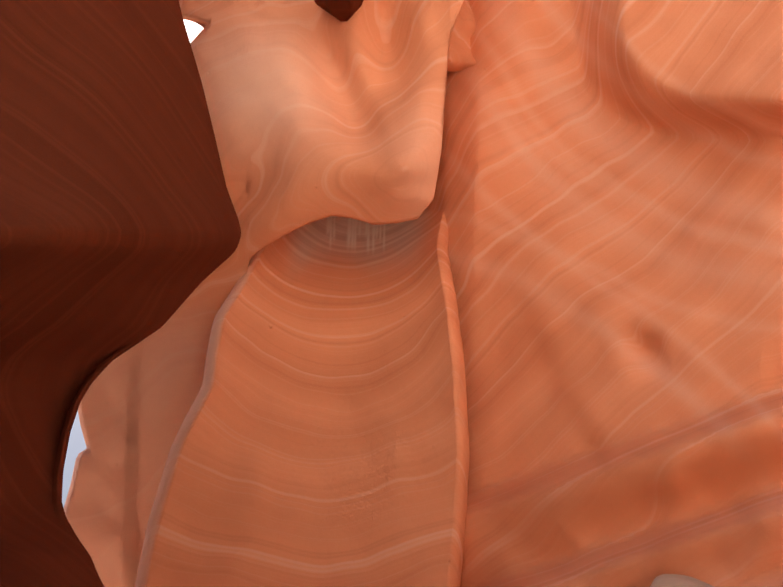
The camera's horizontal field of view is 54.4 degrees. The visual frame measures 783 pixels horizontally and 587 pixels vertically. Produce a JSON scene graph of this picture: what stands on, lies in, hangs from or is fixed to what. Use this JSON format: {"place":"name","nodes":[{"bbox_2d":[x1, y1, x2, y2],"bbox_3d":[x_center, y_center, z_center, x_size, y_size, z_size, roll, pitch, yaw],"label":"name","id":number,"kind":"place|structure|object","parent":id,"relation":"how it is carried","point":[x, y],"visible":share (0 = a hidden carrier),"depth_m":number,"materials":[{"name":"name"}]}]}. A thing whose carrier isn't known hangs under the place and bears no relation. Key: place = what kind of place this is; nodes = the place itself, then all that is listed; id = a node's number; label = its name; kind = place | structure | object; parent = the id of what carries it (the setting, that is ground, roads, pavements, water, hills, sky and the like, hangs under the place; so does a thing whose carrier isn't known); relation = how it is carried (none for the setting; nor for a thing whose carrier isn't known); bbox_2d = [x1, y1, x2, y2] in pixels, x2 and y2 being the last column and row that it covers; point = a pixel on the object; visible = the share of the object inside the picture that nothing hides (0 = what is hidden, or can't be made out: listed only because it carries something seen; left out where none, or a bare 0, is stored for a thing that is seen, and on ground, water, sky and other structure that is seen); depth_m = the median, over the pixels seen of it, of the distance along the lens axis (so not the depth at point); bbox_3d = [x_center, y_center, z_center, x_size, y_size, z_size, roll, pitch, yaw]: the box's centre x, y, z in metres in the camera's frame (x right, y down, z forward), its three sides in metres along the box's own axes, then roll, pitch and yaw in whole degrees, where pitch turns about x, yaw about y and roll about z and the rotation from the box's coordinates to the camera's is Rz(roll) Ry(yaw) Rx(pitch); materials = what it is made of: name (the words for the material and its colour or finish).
{"place":"outdoors","nodes":[
{"label":"outdoors","id":0,"kind":"place"},
{"bbox_2d":[0,0,240,586],"bbox_3d":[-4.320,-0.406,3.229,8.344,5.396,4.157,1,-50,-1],"label":"canyon wall","id":1,"kind":"structure","parent":0,"point":[120,231],"depth_m":1.39,"materials":[{"name":"stone"}]},
{"bbox_2d":[62,19,203,507],"label":"sky","id":2,"kind":"structure","parent":0,"point":[76,444],"materials":[{"name":"white"}]},
{"bbox_2d":[64,0,463,586],"bbox_3d":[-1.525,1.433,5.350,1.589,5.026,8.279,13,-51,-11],"label":"canyon wall","id":3,"kind":"structure","parent":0,"point":[316,112],"depth_m":2.83,"materials":[{"name":"stone"}]},
{"bbox_2d":[314,0,362,20],"bbox_3d":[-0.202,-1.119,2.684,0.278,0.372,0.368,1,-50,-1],"label":"canyon rock","id":4,"kind":"structure","parent":3,"relation":"attached to","point":[342,10],"depth_m":2.65,"materials":[{"name":"stone"}]},
{"bbox_2d":[135,209,469,586],"bbox_3d":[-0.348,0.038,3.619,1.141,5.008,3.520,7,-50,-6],"label":"rock wall","id":5,"kind":"structure","parent":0,"point":[321,438],"depth_m":2.66,"materials":[{"name":"stone"}]},
{"bbox_2d":[183,0,476,71],"bbox_3d":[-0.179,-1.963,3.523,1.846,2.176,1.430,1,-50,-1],"label":"canyon wall","id":6,"kind":"structure","parent":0,"point":[460,57],"depth_m":3.04,"materials":[{"name":"stone"}]},
{"bbox_2d":[426,0,782,586],"bbox_3d":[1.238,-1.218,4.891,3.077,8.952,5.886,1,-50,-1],"label":"canyon wall","id":7,"kind":"structure","parent":0,"point":[608,197],"depth_m":2.46,"materials":[{"name":"stone"}]},
{"bbox_2d":[650,574,713,586],"bbox_3d":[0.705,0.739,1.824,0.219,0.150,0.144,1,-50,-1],"label":"boulder","id":8,"kind":"object","parent":7,"relation":"on","point":[669,580],"visible":0.98,"depth_m":1.82,"materials":[{"name":"stone"}]}
]}

